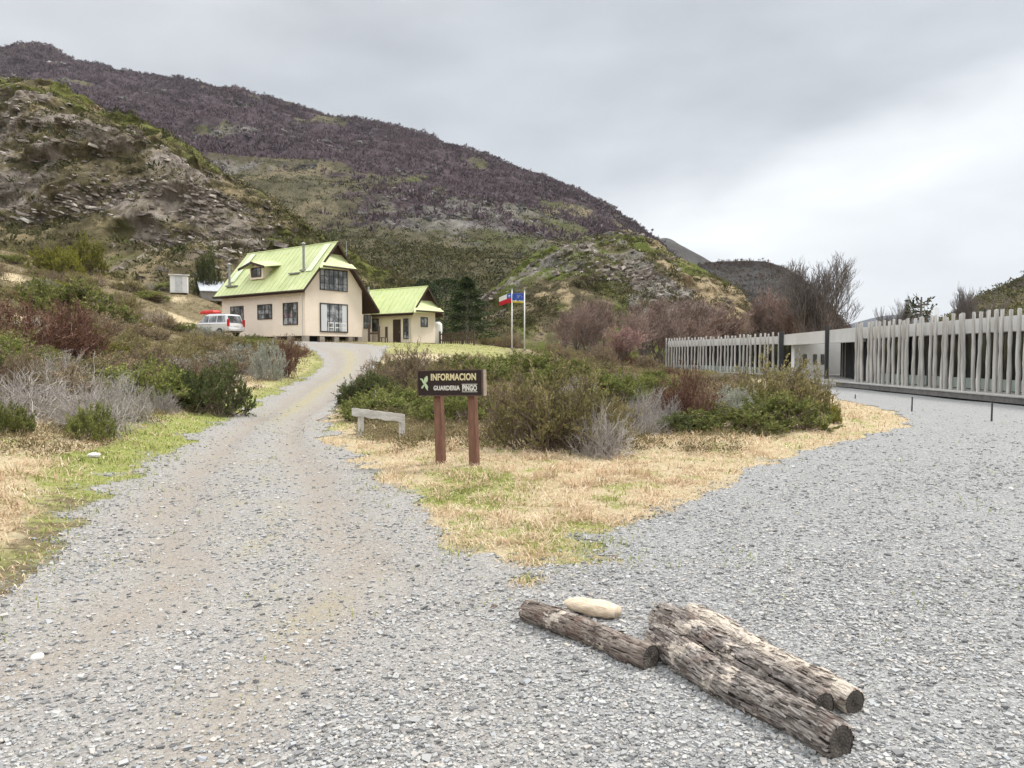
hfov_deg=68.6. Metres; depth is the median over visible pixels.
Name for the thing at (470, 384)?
information sign
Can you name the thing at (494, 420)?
shrub
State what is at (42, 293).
shrub
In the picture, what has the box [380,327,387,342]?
garden chair
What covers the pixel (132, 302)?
shrub
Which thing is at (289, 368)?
shrub
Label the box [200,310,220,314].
roof box
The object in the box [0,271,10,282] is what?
shrub
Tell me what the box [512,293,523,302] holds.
flag
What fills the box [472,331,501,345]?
shrub
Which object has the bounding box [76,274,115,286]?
shrub
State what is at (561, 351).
shrub
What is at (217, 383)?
shrub
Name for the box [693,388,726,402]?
shrub
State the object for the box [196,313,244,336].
parked car
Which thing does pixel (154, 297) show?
shrub
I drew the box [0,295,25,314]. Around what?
shrub
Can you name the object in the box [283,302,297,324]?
window
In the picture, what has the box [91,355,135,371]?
shrub
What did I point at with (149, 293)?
shrub
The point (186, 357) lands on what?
shrub
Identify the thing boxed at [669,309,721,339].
bare tree
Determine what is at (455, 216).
mountain rock
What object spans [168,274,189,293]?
shed
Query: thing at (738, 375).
shrub
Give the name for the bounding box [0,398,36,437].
shrub
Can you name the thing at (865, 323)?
distant hill
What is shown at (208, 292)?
hut
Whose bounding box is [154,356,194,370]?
dead shrub
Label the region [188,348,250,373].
shrub
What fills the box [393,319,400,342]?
door
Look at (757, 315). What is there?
bare tree
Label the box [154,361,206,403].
shrub
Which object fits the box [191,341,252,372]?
shrub
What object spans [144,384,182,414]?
dead shrub
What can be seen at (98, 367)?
shrub
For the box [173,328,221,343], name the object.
shrub
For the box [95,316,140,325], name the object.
shrub
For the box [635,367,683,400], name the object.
shrub
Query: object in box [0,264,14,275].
shrub
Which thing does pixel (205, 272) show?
tree
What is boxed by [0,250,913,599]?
ground
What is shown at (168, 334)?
shrub
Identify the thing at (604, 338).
bare tree
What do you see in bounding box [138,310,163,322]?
dead shrub
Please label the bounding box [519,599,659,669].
log
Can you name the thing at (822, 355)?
window
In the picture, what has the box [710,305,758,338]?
bare tree
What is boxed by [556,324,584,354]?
bare tree
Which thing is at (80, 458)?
green grass
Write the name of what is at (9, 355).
shrub
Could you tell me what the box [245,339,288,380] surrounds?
shrub
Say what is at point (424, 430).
heath
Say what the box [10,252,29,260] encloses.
shrub
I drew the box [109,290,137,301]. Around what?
shrub
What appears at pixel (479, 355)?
shrub
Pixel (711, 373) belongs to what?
shrub
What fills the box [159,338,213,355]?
shrub
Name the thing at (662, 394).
shrub
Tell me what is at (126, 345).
shrub
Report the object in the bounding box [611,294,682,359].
bare tree
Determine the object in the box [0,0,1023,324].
sky
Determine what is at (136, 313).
shrub
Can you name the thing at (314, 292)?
house
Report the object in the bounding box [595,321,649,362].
bare tree
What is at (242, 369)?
dead shrub
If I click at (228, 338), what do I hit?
shrub
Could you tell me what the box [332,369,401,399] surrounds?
shrub
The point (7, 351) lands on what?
shrub
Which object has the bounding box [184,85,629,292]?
mountain scrub
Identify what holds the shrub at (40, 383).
on the ground at (22, 548)
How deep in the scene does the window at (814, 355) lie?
50.20 m
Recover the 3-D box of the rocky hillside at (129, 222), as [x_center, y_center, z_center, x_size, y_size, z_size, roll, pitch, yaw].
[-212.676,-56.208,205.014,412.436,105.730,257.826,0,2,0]
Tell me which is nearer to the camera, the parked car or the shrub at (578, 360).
the shrub at (578, 360)
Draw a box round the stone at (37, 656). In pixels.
[29,652,44,660]
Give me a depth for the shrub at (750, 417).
14.71 m
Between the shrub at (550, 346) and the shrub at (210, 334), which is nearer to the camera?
the shrub at (210, 334)
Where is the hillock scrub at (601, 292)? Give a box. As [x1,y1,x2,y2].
[454,229,799,340]
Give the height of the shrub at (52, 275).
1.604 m
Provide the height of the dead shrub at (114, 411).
1.516 m
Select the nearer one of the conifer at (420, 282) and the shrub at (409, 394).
the shrub at (409, 394)
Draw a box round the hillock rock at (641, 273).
[452,232,778,330]
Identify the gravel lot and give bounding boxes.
[538,386,1023,767]
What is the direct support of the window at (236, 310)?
in the house
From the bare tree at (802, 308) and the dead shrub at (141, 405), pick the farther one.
the bare tree at (802, 308)
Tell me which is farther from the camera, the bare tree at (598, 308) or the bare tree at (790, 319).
the bare tree at (790, 319)
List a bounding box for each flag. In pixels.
[499,293,510,305]
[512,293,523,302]
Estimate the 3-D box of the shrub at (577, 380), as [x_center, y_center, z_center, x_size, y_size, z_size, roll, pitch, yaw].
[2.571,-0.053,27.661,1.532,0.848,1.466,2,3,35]
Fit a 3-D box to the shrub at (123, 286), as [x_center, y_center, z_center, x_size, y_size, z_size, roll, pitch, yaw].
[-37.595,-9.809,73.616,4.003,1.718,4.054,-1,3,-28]
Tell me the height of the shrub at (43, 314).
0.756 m
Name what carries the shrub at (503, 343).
on the ground at (22, 548)
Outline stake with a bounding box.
[990,401,992,420]
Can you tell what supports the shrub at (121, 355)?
on the ground at (22, 548)
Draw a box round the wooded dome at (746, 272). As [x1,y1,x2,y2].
[700,261,844,326]
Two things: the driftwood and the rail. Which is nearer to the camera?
the driftwood
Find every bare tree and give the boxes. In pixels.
[543,308,576,352]
[553,294,628,354]
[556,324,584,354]
[562,312,608,352]
[567,297,616,348]
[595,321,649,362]
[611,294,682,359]
[616,310,665,361]
[618,300,686,363]
[645,289,743,338]
[650,316,696,365]
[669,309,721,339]
[676,297,747,337]
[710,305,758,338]
[739,298,790,336]
[744,283,818,336]
[759,297,848,334]
[760,252,862,332]
[874,295,913,325]
[948,281,1011,319]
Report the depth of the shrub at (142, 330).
40.72 m
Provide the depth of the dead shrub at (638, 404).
15.95 m
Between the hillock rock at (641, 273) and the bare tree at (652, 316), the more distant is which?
the hillock rock at (641, 273)
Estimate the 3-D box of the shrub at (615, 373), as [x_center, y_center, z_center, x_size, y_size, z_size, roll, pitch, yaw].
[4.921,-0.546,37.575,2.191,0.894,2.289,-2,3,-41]
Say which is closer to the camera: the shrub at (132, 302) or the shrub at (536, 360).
the shrub at (536, 360)
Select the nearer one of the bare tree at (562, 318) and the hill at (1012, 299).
the bare tree at (562, 318)
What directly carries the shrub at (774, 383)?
on the ground at (22, 548)
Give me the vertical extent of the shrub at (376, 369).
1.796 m
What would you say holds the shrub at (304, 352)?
on the ground at (22, 548)
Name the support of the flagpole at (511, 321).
on the ground at (22, 548)
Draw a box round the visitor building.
[665,307,1023,404]
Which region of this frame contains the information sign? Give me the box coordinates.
[417,369,486,465]
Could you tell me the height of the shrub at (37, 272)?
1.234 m
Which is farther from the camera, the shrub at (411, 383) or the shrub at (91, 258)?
the shrub at (91, 258)
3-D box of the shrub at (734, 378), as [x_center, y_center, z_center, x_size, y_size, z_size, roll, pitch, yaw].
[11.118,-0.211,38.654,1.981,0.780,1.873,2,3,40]
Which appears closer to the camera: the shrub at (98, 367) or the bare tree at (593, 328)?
the shrub at (98, 367)
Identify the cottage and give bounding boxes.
[368,286,443,343]
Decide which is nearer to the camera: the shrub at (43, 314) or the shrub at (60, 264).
the shrub at (43, 314)
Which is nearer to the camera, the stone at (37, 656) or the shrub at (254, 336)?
the stone at (37, 656)
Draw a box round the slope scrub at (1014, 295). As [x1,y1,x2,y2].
[938,271,1023,321]
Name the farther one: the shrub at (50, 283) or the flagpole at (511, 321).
the flagpole at (511, 321)
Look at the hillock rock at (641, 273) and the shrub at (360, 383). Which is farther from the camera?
the hillock rock at (641, 273)
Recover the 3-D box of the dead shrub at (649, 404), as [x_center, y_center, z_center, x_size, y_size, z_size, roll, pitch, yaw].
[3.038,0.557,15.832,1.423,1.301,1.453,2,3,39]
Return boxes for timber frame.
[368,324,379,341]
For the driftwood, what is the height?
0.105 m
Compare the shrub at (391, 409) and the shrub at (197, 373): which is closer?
the shrub at (391, 409)
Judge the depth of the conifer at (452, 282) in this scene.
86.72 m
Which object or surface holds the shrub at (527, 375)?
on the ground at (22, 548)
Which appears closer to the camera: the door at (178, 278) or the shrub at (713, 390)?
the shrub at (713, 390)
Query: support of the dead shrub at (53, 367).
on the ground at (22, 548)
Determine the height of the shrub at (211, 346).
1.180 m
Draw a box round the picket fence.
[439,331,474,344]
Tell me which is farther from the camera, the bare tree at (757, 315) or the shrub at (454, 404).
the bare tree at (757, 315)
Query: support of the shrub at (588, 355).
on the ground at (22, 548)
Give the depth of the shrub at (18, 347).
20.04 m
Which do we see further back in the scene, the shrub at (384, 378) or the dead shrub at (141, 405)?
the shrub at (384, 378)
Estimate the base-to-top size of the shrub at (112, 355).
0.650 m
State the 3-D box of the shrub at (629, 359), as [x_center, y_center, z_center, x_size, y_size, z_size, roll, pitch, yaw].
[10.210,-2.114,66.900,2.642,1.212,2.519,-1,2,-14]
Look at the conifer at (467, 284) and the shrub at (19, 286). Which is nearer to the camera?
the shrub at (19, 286)
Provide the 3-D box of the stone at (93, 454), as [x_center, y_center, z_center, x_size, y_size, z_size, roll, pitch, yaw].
[-6.057,1.035,10.858,0.134,0.088,0.197,2,3,39]
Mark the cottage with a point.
(409, 314)
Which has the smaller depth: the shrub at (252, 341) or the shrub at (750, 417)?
the shrub at (750, 417)
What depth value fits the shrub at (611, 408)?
12.60 m
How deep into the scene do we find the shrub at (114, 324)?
37.02 m
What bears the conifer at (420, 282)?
on the ground at (22, 548)
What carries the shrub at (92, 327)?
on the ground at (22, 548)
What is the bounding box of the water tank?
[435,321,441,343]
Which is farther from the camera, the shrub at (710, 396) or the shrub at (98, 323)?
the shrub at (98, 323)
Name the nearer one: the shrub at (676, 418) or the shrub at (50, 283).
the shrub at (676, 418)
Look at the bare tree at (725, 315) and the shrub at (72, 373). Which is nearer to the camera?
the shrub at (72, 373)
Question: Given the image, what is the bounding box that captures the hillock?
[453,231,784,359]
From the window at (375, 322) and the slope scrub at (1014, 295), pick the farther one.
the slope scrub at (1014, 295)
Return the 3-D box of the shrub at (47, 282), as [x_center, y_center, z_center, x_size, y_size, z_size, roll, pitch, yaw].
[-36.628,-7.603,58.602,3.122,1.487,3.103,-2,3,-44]
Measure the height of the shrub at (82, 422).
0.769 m
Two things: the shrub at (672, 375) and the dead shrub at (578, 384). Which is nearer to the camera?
the dead shrub at (578, 384)
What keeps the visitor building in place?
on the ground at (22, 548)
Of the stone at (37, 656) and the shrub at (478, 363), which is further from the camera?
the shrub at (478, 363)
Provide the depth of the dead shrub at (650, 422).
14.38 m
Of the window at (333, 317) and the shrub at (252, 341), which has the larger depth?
the window at (333, 317)
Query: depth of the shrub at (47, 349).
21.99 m
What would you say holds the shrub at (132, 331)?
on the ground at (22, 548)
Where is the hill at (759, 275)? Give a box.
[697,258,852,329]
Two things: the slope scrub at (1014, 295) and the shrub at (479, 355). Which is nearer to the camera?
the shrub at (479, 355)
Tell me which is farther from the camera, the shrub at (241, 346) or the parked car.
the parked car
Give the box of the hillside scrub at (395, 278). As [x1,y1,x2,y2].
[0,75,426,290]
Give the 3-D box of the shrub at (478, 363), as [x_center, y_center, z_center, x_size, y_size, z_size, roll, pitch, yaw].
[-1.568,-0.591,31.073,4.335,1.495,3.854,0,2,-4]
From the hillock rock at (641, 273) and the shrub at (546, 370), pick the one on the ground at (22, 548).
the shrub at (546, 370)
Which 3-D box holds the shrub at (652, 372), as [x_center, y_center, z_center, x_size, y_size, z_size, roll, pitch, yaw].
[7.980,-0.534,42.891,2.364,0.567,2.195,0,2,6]
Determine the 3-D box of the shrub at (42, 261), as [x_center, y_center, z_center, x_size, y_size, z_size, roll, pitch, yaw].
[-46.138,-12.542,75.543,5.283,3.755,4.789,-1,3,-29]
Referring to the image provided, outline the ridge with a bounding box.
[659,238,710,265]
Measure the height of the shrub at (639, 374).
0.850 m
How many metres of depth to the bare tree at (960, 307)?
117.89 m
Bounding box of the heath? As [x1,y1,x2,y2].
[0,247,753,457]
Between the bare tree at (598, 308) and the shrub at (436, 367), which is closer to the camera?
the shrub at (436, 367)
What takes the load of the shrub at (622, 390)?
on the ground at (22, 548)
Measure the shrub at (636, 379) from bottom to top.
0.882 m
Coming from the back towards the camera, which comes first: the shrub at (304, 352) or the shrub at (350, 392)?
the shrub at (304, 352)
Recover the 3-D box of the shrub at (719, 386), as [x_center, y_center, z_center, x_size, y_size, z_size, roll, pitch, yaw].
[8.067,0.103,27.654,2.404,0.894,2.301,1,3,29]
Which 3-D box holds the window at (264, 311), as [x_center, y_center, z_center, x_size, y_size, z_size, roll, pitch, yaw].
[-20.776,-6.065,63.021,2.030,1.250,0.080,2,3,37]
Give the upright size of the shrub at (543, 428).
1.940 m
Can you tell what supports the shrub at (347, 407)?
on the ground at (22, 548)
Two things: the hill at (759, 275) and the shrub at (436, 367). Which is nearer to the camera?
the shrub at (436, 367)
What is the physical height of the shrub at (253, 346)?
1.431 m
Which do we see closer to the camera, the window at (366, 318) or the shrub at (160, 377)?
the shrub at (160, 377)
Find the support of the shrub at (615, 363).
on the ground at (22, 548)
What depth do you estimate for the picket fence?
69.69 m
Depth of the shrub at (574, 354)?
68.14 m
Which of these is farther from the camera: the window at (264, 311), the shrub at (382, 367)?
the window at (264, 311)
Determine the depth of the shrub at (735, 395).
17.27 m
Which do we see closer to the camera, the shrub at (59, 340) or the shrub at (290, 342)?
the shrub at (59, 340)
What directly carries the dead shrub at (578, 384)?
on the ground at (22, 548)
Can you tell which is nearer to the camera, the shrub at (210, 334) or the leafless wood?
the shrub at (210, 334)
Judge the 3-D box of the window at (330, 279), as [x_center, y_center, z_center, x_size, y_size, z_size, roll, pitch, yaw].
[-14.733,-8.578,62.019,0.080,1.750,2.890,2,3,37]
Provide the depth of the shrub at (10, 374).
15.43 m
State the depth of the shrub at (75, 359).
20.47 m
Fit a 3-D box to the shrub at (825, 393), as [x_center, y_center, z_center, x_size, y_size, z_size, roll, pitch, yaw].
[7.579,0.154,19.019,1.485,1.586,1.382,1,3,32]
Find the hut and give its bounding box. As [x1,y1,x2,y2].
[197,281,223,301]
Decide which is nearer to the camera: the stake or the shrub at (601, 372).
the stake
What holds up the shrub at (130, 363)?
on the ground at (22, 548)
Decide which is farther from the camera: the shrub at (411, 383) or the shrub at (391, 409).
the shrub at (411, 383)
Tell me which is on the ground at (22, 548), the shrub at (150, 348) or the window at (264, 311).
the shrub at (150, 348)
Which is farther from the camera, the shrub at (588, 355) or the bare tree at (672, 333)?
the bare tree at (672, 333)
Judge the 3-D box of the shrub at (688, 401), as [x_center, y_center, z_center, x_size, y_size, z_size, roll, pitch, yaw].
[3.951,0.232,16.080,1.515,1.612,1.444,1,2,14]
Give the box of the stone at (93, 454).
[87,452,100,457]
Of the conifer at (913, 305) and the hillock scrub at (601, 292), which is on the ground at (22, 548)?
the conifer at (913, 305)
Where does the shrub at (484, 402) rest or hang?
on the ground at (22, 548)
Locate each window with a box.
[230,306,243,319]
[257,304,271,319]
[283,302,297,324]
[320,268,347,291]
[320,303,347,332]
[363,314,370,328]
[372,319,378,331]
[403,318,408,338]
[421,317,427,326]
[813,354,816,363]
[821,354,824,364]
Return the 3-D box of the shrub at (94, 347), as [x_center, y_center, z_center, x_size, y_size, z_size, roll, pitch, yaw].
[-14.315,-1.817,25.061,2.291,2.595,2.183,0,2,5]
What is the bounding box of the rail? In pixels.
[352,408,404,440]
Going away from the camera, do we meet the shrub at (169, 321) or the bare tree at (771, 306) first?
the shrub at (169, 321)
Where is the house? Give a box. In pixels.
[212,241,379,341]
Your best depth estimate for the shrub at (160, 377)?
17.95 m
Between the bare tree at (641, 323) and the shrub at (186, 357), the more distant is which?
the bare tree at (641, 323)
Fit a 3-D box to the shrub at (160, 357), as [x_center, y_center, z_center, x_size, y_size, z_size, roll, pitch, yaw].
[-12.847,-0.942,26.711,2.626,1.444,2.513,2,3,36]
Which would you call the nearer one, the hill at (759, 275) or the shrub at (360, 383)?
the shrub at (360, 383)
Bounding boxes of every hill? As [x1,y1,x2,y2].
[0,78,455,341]
[697,258,852,329]
[850,315,941,327]
[955,276,1023,319]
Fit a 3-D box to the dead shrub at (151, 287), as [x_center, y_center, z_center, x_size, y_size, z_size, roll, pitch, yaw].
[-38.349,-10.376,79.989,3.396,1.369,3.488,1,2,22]
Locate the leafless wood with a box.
[0,40,682,257]
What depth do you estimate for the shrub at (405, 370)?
26.35 m
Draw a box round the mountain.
[0,43,651,308]
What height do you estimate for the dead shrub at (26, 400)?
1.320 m
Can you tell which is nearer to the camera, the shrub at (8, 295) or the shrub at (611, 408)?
the shrub at (611, 408)
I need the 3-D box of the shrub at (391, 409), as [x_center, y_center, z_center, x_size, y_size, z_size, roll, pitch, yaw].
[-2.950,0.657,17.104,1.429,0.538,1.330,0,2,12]
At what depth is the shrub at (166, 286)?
79.78 m
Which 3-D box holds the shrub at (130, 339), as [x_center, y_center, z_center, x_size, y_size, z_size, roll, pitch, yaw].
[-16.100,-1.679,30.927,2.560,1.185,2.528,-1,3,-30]
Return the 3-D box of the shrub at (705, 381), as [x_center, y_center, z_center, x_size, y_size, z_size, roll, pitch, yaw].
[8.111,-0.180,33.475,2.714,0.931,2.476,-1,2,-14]
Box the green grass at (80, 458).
[0,338,1023,662]
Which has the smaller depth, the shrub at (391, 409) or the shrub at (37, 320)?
the shrub at (391, 409)
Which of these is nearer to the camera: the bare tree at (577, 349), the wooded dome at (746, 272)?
the bare tree at (577, 349)
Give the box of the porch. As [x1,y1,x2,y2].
[362,314,371,341]
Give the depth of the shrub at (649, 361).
61.82 m
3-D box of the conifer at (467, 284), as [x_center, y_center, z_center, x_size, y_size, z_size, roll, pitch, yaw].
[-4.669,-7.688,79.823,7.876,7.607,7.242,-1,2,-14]
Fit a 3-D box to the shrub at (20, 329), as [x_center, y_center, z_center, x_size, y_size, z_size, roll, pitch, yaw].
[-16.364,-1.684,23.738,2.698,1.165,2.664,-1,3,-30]
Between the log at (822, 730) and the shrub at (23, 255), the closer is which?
the log at (822, 730)
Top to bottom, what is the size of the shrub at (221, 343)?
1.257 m
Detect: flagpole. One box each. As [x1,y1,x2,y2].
[510,289,513,348]
[523,290,525,350]
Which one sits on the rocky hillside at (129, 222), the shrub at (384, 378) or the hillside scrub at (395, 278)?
the hillside scrub at (395, 278)
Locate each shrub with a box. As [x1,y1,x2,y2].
[0,253,25,264]
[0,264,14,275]
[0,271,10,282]
[0,279,34,294]
[0,284,20,302]
[0,290,113,358]
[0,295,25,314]
[0,314,42,346]
[0,326,50,354]
[0,330,46,359]
[0,333,45,395]
[0,342,31,375]
[0,344,109,398]
[0,348,67,378]
[0,361,91,425]
[0,368,67,394]
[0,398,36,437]
[2,272,143,325]
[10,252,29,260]
[15,347,113,400]
[19,266,51,277]
[23,240,82,273]
[23,343,65,358]
[24,315,50,335]
[25,278,59,290]
[25,278,72,289]
[27,308,56,320]
[36,368,153,440]
[38,268,74,280]
[40,346,109,371]
[44,246,86,277]
[45,290,124,359]
[45,318,116,336]
[54,270,97,285]
[64,399,117,442]
[67,231,110,276]
[68,356,127,378]
[69,347,123,361]
[69,349,152,378]
[72,283,107,301]
[75,304,130,337]
[75,352,212,410]
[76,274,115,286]
[77,319,115,336]
[84,367,163,425]
[88,332,140,349]
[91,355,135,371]
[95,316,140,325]
[97,340,147,358]
[98,291,149,310]
[102,326,156,345]
[102,352,141,365]
[108,276,151,291]
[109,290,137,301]
[111,330,147,350]
[116,320,167,339]
[118,337,189,369]
[127,337,183,358]
[129,305,145,318]
[132,289,172,300]
[136,324,173,340]
[137,319,154,328]
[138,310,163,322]
[141,281,164,290]
[142,308,183,328]
[144,290,169,300]
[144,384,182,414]
[145,281,189,292]
[145,330,167,340]
[152,348,198,366]
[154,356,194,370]
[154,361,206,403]
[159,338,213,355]
[161,355,256,417]
[166,322,200,331]
[166,342,208,361]
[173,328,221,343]
[177,364,239,388]
[178,328,220,338]
[178,355,221,378]
[184,339,224,354]
[186,339,235,356]
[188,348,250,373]
[190,326,225,336]
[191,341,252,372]
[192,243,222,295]
[214,327,246,347]
[224,342,265,358]
[233,333,273,341]
[237,365,261,375]
[239,337,269,346]
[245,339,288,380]
[246,335,289,356]
[266,333,300,378]
[267,341,314,357]
[271,333,305,350]
[318,393,419,420]
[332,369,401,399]
[335,382,365,405]
[337,381,430,413]
[343,371,408,388]
[350,349,397,382]
[352,401,410,423]
[372,358,427,373]
[378,338,447,389]
[388,362,412,379]
[392,373,433,400]
[405,387,493,424]
[412,355,462,396]
[432,352,516,382]
[451,351,487,362]
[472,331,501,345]
[473,348,567,376]
[478,342,618,457]
[478,365,540,439]
[482,378,533,404]
[496,332,522,348]
[503,373,550,381]
[506,338,523,347]
[526,357,596,387]
[543,341,560,350]
[551,345,572,359]
[553,357,645,450]
[557,358,612,385]
[558,398,639,459]
[559,375,607,391]
[563,344,582,357]
[563,373,591,388]
[569,355,599,366]
[575,367,653,405]
[576,342,614,364]
[576,356,634,375]
[588,342,620,365]
[600,365,633,377]
[607,369,646,377]
[618,354,638,365]
[618,369,638,380]
[621,394,651,423]
[625,381,684,424]
[626,411,673,435]
[632,354,664,369]
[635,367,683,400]
[635,370,666,377]
[646,413,712,435]
[650,378,683,414]
[659,367,681,374]
[661,358,727,424]
[661,400,797,439]
[666,370,706,381]
[669,370,722,387]
[674,382,718,398]
[693,368,724,377]
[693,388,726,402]
[702,375,760,396]
[707,383,758,411]
[712,373,731,382]
[714,373,740,382]
[716,342,839,415]
[723,370,753,381]
[733,387,845,432]
[786,361,840,415]
[829,403,842,423]
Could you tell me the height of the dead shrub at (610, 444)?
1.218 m
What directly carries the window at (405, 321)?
in the cottage
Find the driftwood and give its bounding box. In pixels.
[564,597,621,618]
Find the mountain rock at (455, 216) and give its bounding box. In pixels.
[0,42,676,262]
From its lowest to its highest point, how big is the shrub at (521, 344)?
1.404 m
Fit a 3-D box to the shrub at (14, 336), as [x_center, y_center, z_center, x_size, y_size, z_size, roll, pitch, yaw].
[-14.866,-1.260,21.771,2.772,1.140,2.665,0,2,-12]
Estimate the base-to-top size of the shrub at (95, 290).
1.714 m
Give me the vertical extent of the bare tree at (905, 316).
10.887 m
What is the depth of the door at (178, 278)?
78.86 m
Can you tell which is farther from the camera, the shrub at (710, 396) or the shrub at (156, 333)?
the shrub at (156, 333)
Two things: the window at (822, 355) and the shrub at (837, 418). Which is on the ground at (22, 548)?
the shrub at (837, 418)
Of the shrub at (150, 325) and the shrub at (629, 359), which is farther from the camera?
the shrub at (629, 359)
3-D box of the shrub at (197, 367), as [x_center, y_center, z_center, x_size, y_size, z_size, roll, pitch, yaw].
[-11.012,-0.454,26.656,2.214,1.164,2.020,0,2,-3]
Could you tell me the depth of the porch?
69.76 m
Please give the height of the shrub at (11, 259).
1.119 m
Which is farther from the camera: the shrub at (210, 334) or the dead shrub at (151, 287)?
the dead shrub at (151, 287)
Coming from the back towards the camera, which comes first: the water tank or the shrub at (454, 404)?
the water tank
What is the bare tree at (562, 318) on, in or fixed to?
on the ground at (22, 548)
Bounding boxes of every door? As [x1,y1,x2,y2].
[175,275,181,291]
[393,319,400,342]
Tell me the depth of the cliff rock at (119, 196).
114.83 m
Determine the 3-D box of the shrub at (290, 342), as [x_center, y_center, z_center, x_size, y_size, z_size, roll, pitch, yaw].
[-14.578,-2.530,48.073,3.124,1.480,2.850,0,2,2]
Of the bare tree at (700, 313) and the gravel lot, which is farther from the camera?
the bare tree at (700, 313)
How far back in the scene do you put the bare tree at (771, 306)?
98.17 m
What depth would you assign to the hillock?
123.19 m
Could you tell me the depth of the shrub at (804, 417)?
15.32 m
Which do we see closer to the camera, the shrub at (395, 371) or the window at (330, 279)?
the shrub at (395, 371)
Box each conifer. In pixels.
[411,279,442,309]
[428,277,483,338]
[440,276,501,343]
[904,294,936,323]
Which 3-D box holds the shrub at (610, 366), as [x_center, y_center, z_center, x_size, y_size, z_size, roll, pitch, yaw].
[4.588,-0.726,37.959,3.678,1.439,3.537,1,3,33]
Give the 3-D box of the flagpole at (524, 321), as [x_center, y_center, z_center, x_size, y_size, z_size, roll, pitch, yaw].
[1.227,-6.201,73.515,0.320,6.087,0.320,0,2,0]
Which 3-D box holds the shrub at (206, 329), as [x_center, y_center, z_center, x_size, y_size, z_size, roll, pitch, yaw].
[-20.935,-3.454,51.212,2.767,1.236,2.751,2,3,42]
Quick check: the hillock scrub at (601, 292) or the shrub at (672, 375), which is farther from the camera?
the hillock scrub at (601, 292)
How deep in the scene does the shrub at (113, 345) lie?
26.84 m
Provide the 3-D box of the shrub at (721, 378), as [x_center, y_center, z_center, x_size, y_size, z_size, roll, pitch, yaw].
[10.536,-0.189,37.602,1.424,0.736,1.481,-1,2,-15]
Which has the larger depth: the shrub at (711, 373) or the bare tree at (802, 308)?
the bare tree at (802, 308)
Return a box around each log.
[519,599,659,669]
[643,623,854,759]
[648,602,834,710]
[683,603,864,714]
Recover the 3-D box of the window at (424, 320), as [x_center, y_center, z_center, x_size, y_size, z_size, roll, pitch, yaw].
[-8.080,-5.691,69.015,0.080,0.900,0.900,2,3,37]
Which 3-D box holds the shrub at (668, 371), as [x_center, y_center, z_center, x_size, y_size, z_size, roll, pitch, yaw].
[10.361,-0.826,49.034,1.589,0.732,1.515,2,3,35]
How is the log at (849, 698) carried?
on the gravel lot
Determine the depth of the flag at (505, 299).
73.74 m
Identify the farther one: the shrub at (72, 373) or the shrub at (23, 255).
the shrub at (23, 255)
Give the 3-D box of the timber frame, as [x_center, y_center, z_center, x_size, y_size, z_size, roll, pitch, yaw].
[-11.668,-4.250,63.383,1.020,1.550,0.160,-1,2,-25]
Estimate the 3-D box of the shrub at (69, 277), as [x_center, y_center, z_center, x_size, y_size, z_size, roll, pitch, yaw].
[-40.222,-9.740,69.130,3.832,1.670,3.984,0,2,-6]
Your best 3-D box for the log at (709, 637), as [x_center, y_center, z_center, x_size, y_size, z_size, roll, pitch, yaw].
[1.124,1.389,3.839,0.215,0.208,1.224,-1,3,-24]
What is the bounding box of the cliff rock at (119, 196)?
[0,77,298,284]
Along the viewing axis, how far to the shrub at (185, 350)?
33.39 m
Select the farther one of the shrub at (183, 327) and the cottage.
the cottage

